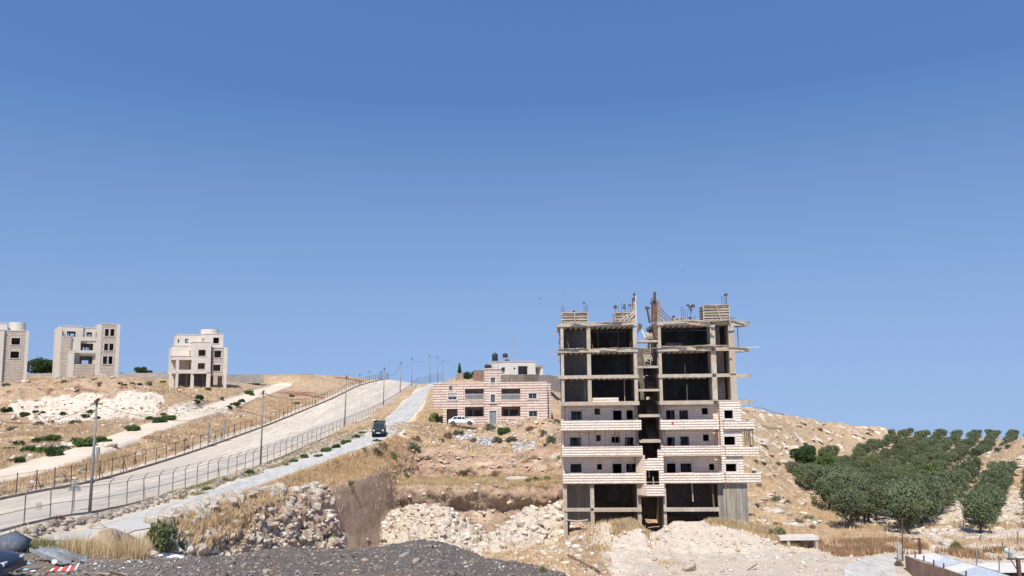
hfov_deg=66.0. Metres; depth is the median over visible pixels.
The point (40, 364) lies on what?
pine tree
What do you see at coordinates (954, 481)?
olive tree
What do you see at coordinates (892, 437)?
distant olive grove
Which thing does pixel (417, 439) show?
dry bush
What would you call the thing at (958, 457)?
olive tree
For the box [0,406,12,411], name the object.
shrub
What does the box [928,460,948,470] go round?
olive tree
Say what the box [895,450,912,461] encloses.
olive tree
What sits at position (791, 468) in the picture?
olive tree
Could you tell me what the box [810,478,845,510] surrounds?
olive tree
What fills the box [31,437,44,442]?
shrub
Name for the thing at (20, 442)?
shrub
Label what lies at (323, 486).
boulder
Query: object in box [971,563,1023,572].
shed
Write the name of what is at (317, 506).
boulder
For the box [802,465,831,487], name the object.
olive tree
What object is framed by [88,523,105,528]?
boulder
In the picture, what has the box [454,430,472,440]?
litter heap
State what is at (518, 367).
cream ridge house
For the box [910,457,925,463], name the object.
olive tree
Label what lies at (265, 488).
boulder
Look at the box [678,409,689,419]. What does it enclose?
window frame
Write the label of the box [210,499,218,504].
boulder
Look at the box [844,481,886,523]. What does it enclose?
olive tree
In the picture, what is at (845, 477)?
olive tree
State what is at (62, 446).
shrub
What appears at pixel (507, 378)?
stone wall
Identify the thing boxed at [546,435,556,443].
shrub
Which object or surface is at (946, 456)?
olive tree
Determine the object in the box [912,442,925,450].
olive tree
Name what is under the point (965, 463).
olive tree
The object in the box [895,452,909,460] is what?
olive tree
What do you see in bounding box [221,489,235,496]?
boulder
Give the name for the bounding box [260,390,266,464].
utility pole
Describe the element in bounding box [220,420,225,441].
sensor post
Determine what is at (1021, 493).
olive tree
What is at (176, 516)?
boulder
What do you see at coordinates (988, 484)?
olive tree
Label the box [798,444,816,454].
broadleaf tree
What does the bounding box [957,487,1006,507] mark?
olive tree
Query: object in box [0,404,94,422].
power cable
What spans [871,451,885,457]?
olive tree
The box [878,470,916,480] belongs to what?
olive tree
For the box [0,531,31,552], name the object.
wrapped block
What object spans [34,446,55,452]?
shrub
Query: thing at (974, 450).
olive tree
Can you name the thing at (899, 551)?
post
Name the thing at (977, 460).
olive tree
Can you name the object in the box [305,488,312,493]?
boulder
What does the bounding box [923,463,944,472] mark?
olive tree
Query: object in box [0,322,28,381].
unfinished villa
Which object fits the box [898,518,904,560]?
rusty pole
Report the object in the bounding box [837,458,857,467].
olive tree
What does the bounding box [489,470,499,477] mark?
dry bush
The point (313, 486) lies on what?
boulder
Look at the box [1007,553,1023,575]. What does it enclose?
floodlight mast
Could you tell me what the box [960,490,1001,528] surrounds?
olive tree
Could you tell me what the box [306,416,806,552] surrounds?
ledge grass
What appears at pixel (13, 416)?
boulder
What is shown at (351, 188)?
sky
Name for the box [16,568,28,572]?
plastic bottle
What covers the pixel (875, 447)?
olive tree
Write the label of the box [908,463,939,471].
broadleaf tree
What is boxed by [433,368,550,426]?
pink stone house
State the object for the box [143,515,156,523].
boulder
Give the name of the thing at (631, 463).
window frame
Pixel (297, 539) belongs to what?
shrub
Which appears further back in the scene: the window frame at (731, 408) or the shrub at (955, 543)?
the window frame at (731, 408)
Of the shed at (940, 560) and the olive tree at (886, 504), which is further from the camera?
the olive tree at (886, 504)
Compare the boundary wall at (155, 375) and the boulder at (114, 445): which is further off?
the boundary wall at (155, 375)
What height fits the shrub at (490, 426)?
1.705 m
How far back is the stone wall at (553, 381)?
159.88 m
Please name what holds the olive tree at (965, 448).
on the ground at (360, 517)
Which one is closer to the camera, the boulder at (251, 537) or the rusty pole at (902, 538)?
the boulder at (251, 537)
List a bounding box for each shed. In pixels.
[910,553,961,566]
[945,563,1007,575]
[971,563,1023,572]
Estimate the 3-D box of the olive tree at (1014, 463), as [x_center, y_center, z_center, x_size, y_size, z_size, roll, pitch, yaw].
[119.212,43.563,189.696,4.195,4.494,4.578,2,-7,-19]
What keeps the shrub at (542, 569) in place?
on the ground at (360, 517)
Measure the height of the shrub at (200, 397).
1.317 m
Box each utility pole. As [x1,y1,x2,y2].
[88,398,102,512]
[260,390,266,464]
[344,375,348,425]
[383,367,384,403]
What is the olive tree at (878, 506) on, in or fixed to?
on the ground at (360, 517)
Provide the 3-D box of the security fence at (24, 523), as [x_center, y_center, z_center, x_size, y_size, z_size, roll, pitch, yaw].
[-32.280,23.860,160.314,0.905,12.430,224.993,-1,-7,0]
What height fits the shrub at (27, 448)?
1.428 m
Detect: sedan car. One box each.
[0,549,26,573]
[448,416,475,424]
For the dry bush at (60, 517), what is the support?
on the ground at (360, 517)
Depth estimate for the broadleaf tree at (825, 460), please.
195.66 m
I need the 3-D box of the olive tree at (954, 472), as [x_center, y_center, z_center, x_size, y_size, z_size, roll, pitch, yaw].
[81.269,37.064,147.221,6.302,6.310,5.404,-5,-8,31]
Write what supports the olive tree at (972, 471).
on the ground at (360, 517)
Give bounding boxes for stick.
[83,572,110,573]
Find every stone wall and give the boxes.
[456,373,462,379]
[474,370,483,380]
[501,374,512,381]
[513,374,537,381]
[538,375,559,392]
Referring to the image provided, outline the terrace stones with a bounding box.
[386,417,560,452]
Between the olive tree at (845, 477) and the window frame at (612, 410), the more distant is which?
the olive tree at (845, 477)
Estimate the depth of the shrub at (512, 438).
120.47 m
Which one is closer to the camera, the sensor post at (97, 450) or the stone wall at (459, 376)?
the sensor post at (97, 450)
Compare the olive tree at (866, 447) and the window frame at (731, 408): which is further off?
the olive tree at (866, 447)
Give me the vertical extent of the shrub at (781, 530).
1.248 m
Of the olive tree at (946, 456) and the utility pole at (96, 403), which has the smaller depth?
the utility pole at (96, 403)
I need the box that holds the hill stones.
[646,398,1023,533]
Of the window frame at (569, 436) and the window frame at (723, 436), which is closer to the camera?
the window frame at (723, 436)
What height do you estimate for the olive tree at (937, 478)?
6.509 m
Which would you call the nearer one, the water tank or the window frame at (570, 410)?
the window frame at (570, 410)
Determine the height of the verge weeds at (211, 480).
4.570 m
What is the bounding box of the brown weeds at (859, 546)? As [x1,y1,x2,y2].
[818,534,1023,560]
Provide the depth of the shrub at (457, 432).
121.67 m
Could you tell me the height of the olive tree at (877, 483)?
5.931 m
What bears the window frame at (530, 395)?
in the pink stone house at (492, 398)
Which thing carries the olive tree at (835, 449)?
on the ground at (360, 517)
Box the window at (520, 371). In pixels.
[518,369,524,373]
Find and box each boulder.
[10,414,17,419]
[57,442,78,446]
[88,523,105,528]
[100,443,117,447]
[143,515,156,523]
[158,509,172,516]
[158,513,174,518]
[167,513,182,518]
[177,507,190,515]
[184,501,199,506]
[191,507,201,511]
[195,511,206,520]
[196,543,206,555]
[201,499,210,505]
[202,530,211,540]
[203,510,211,518]
[208,494,222,500]
[208,505,218,510]
[208,527,218,540]
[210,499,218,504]
[219,497,237,506]
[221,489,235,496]
[221,550,230,555]
[235,494,245,501]
[245,533,254,539]
[247,492,256,498]
[251,484,260,490]
[254,533,262,542]
[258,485,272,494]
[258,514,264,522]
[266,507,274,513]
[268,489,277,496]
[277,482,287,493]
[279,506,290,515]
[279,514,287,522]
[284,501,293,509]
[290,486,302,493]
[293,503,301,508]
[296,493,307,500]
[300,485,309,491]
[301,522,306,528]
[301,528,312,538]
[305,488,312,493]
[308,482,317,489]
[312,488,322,496]
[314,503,321,510]
[318,484,328,488]
[327,536,341,545]
[329,495,334,505]
[505,476,527,480]
[682,560,695,570]
[929,535,942,543]
[939,538,953,546]
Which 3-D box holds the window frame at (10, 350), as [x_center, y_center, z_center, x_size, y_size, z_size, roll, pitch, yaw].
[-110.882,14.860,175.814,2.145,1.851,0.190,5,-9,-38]
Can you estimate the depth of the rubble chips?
33.89 m
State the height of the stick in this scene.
0.051 m
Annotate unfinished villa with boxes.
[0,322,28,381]
[52,323,119,378]
[168,329,227,387]
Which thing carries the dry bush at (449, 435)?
on the ground at (360, 517)
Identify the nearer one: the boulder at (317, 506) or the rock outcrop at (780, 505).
the boulder at (317, 506)
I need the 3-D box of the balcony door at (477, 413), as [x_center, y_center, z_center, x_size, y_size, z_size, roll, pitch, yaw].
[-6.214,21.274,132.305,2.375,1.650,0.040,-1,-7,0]
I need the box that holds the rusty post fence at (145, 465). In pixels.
[0,374,386,499]
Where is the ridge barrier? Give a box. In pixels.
[742,406,784,414]
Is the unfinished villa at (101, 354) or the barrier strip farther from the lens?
the unfinished villa at (101, 354)
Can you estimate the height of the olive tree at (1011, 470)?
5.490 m
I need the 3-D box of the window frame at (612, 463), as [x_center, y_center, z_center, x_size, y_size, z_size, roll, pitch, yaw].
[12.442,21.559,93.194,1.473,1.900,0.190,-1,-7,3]
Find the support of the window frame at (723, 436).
in the unfinished apartment block at (673, 443)
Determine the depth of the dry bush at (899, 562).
75.04 m
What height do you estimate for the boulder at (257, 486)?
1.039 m
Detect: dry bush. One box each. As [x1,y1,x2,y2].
[50,515,65,519]
[372,447,383,454]
[377,442,388,448]
[411,435,421,440]
[443,432,451,438]
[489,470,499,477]
[894,559,903,565]
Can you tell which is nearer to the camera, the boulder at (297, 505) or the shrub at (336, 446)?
the boulder at (297, 505)
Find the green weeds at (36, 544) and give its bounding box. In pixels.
[25,535,91,552]
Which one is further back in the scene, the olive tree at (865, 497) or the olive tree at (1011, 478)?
the olive tree at (1011, 478)
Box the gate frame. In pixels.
[911,538,920,553]
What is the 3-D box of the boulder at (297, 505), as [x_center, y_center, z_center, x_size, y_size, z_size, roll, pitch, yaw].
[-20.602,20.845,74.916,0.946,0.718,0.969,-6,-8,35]
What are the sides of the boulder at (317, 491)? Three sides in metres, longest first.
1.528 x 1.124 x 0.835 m
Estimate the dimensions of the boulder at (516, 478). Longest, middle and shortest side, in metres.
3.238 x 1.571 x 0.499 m
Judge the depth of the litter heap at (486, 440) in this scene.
119.84 m
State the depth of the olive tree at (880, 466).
199.90 m
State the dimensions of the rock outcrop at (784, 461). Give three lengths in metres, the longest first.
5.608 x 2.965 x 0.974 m
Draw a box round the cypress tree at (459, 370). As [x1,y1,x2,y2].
[457,363,461,372]
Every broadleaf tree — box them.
[134,366,147,372]
[789,448,816,463]
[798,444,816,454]
[813,453,834,465]
[859,452,881,467]
[886,464,921,473]
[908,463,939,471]
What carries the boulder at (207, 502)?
on the ground at (360, 517)
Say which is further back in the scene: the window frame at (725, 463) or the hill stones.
the hill stones
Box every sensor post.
[91,447,99,467]
[203,422,209,445]
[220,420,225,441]
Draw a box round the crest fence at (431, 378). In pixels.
[419,373,440,383]
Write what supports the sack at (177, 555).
on the ground at (360, 517)
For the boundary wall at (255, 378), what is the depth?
223.70 m
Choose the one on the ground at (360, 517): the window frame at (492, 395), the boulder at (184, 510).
the boulder at (184, 510)
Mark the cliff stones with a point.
(151, 412)
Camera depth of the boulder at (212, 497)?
65.19 m
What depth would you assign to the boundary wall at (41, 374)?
213.48 m
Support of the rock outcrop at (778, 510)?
on the ground at (360, 517)
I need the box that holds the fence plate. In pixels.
[36,502,41,509]
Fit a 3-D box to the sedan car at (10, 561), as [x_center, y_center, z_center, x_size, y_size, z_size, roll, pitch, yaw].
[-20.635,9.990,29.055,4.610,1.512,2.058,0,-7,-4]
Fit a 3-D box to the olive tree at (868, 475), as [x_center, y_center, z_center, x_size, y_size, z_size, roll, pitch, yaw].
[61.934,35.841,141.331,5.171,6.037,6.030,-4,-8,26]
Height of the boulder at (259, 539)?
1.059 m
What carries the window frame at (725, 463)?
in the unfinished apartment block at (673, 443)
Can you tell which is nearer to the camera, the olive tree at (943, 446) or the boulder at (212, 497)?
the boulder at (212, 497)
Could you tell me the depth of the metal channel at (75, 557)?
33.62 m
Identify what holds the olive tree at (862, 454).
on the ground at (360, 517)
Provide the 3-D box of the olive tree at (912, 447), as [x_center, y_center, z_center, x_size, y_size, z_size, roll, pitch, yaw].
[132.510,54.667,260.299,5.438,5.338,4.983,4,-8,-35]
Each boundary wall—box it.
[27,373,51,376]
[118,373,168,378]
[226,374,263,382]
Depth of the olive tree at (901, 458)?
233.89 m
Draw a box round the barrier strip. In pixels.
[47,563,79,571]
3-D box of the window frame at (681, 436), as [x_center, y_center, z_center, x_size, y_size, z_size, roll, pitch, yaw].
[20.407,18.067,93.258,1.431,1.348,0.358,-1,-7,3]
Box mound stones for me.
[563,519,1023,575]
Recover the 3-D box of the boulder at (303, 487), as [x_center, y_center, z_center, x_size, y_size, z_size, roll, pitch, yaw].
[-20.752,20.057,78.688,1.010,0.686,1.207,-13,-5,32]
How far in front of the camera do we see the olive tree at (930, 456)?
234.45 m
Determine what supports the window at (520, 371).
in the cream ridge house at (518, 367)
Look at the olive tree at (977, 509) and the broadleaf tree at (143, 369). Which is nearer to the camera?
the olive tree at (977, 509)
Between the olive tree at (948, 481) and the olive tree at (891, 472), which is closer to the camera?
the olive tree at (948, 481)
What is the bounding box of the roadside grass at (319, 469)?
[162,434,427,555]
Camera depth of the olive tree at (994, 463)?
185.42 m
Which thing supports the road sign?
on the patrol road at (319, 414)
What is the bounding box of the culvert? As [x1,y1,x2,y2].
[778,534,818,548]
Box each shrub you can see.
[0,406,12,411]
[6,425,17,429]
[12,440,24,445]
[12,456,25,462]
[19,412,30,416]
[19,444,35,451]
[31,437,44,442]
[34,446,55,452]
[40,434,61,441]
[43,446,64,456]
[58,445,70,450]
[69,419,80,423]
[72,438,96,446]
[98,436,107,441]
[124,425,140,430]
[145,517,169,553]
[152,416,167,422]
[158,515,185,553]
[162,415,176,419]
[194,394,204,399]
[229,402,240,405]
[244,469,253,474]
[296,533,302,542]
[320,447,331,451]
[331,444,340,448]
[341,439,351,443]
[390,451,397,457]
[407,441,417,449]
[428,412,440,421]
[452,429,464,434]
[463,371,472,378]
[483,422,495,430]
[492,437,502,442]
[497,427,509,434]
[505,435,516,441]
[539,566,546,572]
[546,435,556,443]
[770,494,780,500]
[775,526,785,534]
[949,540,961,549]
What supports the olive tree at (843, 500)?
on the ground at (360, 517)
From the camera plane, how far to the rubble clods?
33.53 m
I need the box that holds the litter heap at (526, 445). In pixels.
[511,433,537,458]
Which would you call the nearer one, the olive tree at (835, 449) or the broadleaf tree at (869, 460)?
the broadleaf tree at (869, 460)
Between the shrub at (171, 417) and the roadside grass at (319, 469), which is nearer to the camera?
the roadside grass at (319, 469)
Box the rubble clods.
[20,543,564,575]
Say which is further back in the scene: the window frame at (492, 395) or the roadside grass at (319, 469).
the window frame at (492, 395)
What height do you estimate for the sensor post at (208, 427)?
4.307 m
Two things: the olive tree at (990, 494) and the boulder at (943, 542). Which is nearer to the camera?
the boulder at (943, 542)
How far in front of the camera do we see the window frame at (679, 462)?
92.78 m
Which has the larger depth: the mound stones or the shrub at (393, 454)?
the shrub at (393, 454)
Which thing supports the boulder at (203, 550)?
on the ground at (360, 517)
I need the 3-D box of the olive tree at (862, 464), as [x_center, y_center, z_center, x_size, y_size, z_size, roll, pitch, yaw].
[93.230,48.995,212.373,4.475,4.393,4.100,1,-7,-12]
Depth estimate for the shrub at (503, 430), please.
123.22 m
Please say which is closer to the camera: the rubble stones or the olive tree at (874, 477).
the rubble stones
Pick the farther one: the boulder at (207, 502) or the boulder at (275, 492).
the boulder at (275, 492)
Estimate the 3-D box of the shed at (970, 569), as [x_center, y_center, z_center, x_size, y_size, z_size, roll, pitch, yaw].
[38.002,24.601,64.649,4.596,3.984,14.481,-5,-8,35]
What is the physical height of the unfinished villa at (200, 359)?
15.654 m
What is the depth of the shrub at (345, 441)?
110.06 m
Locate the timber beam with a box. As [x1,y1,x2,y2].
[567,554,600,571]
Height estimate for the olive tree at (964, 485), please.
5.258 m
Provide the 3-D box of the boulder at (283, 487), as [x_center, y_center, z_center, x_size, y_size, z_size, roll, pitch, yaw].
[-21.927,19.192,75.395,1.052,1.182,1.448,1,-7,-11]
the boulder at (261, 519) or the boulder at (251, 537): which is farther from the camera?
the boulder at (261, 519)
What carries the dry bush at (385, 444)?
on the ground at (360, 517)
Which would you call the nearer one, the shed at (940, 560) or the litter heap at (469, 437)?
the shed at (940, 560)
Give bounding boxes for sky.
[0,0,1023,437]
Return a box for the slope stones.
[0,374,301,489]
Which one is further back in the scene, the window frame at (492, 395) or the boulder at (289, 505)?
the window frame at (492, 395)
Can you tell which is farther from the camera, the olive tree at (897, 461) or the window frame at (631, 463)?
the olive tree at (897, 461)
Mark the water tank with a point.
(494, 356)
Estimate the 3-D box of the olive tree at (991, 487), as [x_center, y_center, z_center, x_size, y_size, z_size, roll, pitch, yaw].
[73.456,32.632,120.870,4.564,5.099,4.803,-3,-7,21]
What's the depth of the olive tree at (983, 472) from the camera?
155.90 m
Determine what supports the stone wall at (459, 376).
on the ground at (360, 517)
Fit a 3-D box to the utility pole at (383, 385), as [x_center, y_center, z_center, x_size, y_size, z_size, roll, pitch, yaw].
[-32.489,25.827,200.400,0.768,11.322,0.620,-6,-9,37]
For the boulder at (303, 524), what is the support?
on the ground at (360, 517)
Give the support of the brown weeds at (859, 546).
on the ground at (360, 517)
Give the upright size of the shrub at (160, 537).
2.560 m
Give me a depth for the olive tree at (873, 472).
157.81 m
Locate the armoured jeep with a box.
[371,419,386,436]
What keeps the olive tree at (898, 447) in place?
on the ground at (360, 517)
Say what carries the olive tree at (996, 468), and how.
on the ground at (360, 517)
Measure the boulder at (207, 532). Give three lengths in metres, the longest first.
1.463 x 1.085 x 1.048 m
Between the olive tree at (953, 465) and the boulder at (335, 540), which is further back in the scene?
the olive tree at (953, 465)
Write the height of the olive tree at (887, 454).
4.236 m
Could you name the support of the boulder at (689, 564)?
on the ground at (360, 517)
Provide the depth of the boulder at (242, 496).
67.08 m
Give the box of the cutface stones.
[173,441,1004,563]
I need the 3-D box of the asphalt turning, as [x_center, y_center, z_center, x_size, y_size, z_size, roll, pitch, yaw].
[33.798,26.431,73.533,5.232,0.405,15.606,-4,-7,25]
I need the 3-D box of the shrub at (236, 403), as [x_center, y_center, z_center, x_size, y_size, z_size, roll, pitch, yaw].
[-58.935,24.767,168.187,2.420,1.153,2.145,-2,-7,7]
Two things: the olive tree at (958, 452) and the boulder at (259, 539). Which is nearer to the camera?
the boulder at (259, 539)
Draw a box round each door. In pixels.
[468,393,481,398]
[468,410,481,416]
[490,411,495,423]
[504,393,517,398]
[504,409,517,415]
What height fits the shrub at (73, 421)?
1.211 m
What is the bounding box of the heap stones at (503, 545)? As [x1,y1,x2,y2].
[239,485,607,575]
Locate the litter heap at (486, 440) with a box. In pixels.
[476,436,493,445]
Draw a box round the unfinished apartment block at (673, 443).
[550,292,760,538]
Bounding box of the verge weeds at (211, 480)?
[136,416,387,501]
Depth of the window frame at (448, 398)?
130.84 m
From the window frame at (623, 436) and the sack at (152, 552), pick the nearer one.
the sack at (152, 552)
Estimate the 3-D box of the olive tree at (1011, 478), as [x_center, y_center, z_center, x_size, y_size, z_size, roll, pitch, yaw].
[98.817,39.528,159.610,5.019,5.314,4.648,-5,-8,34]
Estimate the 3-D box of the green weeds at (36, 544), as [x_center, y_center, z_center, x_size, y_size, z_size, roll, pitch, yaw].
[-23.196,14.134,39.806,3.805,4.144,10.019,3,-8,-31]
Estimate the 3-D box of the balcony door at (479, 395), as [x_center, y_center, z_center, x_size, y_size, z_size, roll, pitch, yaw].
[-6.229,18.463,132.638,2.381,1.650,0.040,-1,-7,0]
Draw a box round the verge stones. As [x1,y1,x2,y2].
[16,427,372,535]
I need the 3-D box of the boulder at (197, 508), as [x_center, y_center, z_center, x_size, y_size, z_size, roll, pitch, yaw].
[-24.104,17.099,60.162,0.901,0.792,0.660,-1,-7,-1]
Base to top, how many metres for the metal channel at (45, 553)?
0.309 m
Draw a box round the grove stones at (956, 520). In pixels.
[828,494,1023,540]
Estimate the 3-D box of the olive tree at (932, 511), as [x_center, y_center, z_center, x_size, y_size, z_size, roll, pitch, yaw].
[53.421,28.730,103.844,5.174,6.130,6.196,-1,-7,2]
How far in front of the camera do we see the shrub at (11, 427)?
126.52 m
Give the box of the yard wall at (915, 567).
[905,556,964,575]
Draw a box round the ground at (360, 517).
[0,374,1023,575]
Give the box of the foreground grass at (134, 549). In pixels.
[56,529,154,559]
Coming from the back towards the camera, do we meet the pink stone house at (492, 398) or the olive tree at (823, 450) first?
the olive tree at (823, 450)
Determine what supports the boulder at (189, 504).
on the ground at (360, 517)
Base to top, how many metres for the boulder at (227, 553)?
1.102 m
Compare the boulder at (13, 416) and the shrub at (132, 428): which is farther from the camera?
the boulder at (13, 416)
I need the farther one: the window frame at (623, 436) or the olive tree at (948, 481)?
the olive tree at (948, 481)
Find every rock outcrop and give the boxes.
[760,506,770,510]
[767,508,784,513]
[774,503,787,508]
[780,459,791,463]
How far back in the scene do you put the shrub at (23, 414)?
145.37 m
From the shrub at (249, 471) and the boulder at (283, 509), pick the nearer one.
the boulder at (283, 509)
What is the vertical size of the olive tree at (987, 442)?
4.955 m
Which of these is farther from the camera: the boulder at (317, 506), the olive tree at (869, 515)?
the olive tree at (869, 515)
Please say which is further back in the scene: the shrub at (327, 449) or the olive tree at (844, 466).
the olive tree at (844, 466)
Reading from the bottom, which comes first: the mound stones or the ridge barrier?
the mound stones
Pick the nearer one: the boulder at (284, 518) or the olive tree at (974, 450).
the boulder at (284, 518)
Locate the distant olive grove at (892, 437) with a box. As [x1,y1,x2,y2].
[879,428,1023,448]
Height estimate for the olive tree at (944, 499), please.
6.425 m
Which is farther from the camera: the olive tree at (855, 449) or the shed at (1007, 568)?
the olive tree at (855, 449)
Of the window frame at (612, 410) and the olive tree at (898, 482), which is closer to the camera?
the window frame at (612, 410)
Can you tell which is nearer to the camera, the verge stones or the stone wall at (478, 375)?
the verge stones
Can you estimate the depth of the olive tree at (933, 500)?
112.05 m
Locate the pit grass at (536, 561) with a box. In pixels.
[276,495,690,575]
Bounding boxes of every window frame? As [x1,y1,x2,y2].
[9,350,19,358]
[197,362,205,369]
[447,392,457,400]
[489,376,496,385]
[489,393,496,403]
[527,392,537,399]
[528,409,538,417]
[569,436,582,446]
[569,462,582,473]
[570,410,583,420]
[610,435,621,443]
[611,409,622,419]
[611,462,622,472]
[623,436,634,445]
[625,462,635,472]
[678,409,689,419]
[679,435,690,445]
[679,462,693,472]
[722,408,734,419]
[722,435,737,446]
[724,462,738,472]
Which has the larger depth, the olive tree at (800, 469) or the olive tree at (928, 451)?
the olive tree at (928, 451)
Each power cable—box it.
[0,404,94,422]
[100,394,261,420]
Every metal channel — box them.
[29,546,71,564]
[44,546,86,562]
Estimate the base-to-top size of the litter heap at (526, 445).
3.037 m
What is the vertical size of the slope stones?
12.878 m
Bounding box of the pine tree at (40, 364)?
[27,357,52,373]
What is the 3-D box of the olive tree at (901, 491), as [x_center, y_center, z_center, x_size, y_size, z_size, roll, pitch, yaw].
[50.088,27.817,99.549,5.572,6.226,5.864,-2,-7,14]
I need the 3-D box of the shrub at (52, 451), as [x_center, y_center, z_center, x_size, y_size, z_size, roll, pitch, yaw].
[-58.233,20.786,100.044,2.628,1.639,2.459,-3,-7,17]
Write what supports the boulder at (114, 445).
on the ground at (360, 517)
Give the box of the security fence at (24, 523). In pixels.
[0,377,418,531]
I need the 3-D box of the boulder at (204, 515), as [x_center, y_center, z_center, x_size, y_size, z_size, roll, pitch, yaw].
[-23.787,17.465,59.753,1.260,1.174,1.156,3,-8,-32]
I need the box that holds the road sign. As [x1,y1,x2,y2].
[68,479,80,510]
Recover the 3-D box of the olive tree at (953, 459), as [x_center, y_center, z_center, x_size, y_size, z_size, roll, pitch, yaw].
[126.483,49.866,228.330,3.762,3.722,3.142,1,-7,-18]
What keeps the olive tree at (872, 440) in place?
on the ground at (360, 517)
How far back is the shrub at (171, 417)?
136.74 m
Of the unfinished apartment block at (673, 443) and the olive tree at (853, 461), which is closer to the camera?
the unfinished apartment block at (673, 443)
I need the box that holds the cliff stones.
[6,386,235,423]
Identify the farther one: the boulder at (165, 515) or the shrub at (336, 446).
the shrub at (336, 446)
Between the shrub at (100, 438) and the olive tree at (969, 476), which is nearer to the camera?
the shrub at (100, 438)
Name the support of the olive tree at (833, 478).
on the ground at (360, 517)
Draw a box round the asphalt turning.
[844,555,897,575]
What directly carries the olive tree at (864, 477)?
on the ground at (360, 517)
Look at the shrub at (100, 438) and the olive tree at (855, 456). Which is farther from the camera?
the olive tree at (855, 456)
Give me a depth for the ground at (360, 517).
99.86 m
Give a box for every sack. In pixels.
[148,550,158,554]
[167,554,184,557]
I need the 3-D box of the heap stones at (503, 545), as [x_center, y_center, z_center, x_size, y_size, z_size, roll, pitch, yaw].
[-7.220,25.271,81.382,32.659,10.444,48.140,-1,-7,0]
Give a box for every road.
[0,379,416,528]
[38,382,443,540]
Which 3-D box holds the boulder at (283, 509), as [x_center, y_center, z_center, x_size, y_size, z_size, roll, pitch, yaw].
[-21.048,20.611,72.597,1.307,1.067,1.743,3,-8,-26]
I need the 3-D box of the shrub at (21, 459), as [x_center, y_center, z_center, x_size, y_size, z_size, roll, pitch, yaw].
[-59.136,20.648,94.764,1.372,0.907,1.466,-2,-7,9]
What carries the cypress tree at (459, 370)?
on the ground at (360, 517)
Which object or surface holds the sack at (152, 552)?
on the ground at (360, 517)
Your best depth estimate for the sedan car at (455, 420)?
126.24 m
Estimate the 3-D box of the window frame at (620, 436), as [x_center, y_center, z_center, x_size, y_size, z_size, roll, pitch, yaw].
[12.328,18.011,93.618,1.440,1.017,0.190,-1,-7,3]
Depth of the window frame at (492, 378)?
131.00 m
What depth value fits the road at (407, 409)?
87.11 m
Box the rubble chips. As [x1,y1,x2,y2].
[20,545,569,575]
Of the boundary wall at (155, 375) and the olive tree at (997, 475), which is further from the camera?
the boundary wall at (155, 375)
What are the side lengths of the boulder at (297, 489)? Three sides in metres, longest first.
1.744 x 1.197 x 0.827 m
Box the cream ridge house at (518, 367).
[489,361,542,374]
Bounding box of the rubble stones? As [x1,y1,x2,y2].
[1,539,571,575]
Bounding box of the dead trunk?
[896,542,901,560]
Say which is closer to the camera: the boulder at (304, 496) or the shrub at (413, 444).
the boulder at (304, 496)
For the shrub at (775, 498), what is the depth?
115.32 m
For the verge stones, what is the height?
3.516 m
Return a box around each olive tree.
[786,463,798,477]
[793,463,814,490]
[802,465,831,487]
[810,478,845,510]
[817,446,830,455]
[818,476,848,502]
[819,470,864,486]
[826,445,839,455]
[829,488,867,527]
[830,474,867,484]
[835,466,858,472]
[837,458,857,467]
[838,461,851,466]
[838,464,851,467]
[841,487,874,522]
[843,470,871,481]
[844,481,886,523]
[850,454,860,459]
[851,446,865,454]
[854,450,867,456]
[856,443,871,452]
[856,462,866,467]
[861,469,888,479]
[864,479,893,513]
[865,473,881,481]
[866,438,879,445]
[866,492,880,521]
[869,443,878,450]
[869,482,884,516]
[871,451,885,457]
[871,463,884,468]
[871,466,896,471]
[871,484,887,520]
[872,438,883,450]
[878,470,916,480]
[878,486,901,524]
[879,447,891,455]
[881,450,890,458]
[881,482,933,530]
[882,465,904,470]
[884,458,901,465]
[884,479,907,491]
[885,496,923,533]
[887,469,921,478]
[887,473,911,481]
[892,444,903,450]
[892,454,906,463]
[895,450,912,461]
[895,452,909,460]
[896,480,942,523]
[904,445,920,454]
[904,483,941,525]
[907,479,948,518]
[909,460,922,464]
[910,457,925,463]
[911,444,922,450]
[911,469,931,476]
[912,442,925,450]
[912,455,927,461]
[913,482,944,520]
[918,452,934,460]
[919,475,958,506]
[920,449,935,453]
[921,476,955,508]
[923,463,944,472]
[924,471,960,505]
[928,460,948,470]
[929,481,953,506]
[930,469,965,485]
[935,451,952,462]
[936,444,946,450]
[944,468,968,481]
[948,464,960,469]
[949,454,955,464]
[950,451,960,461]
[951,449,962,462]
[952,448,964,456]
[955,445,968,458]
[955,460,976,466]
[956,465,979,483]
[957,469,971,482]
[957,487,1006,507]
[959,439,975,447]
[959,473,967,491]
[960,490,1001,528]
[960,497,998,532]
[961,455,983,467]
[971,447,984,455]
[973,482,1007,503]
[973,483,1008,500]
[976,446,989,450]
[976,476,1010,492]
[978,440,992,446]
[978,469,1008,482]
[978,471,1008,486]
[986,461,1013,468]
[990,467,1009,473]
[991,464,1014,475]
[992,469,1014,485]
[999,460,1017,469]
[1019,486,1023,499]
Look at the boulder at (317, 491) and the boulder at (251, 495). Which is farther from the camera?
the boulder at (317, 491)
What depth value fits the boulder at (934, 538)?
88.31 m
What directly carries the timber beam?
on the ground at (360, 517)
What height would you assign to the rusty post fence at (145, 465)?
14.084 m

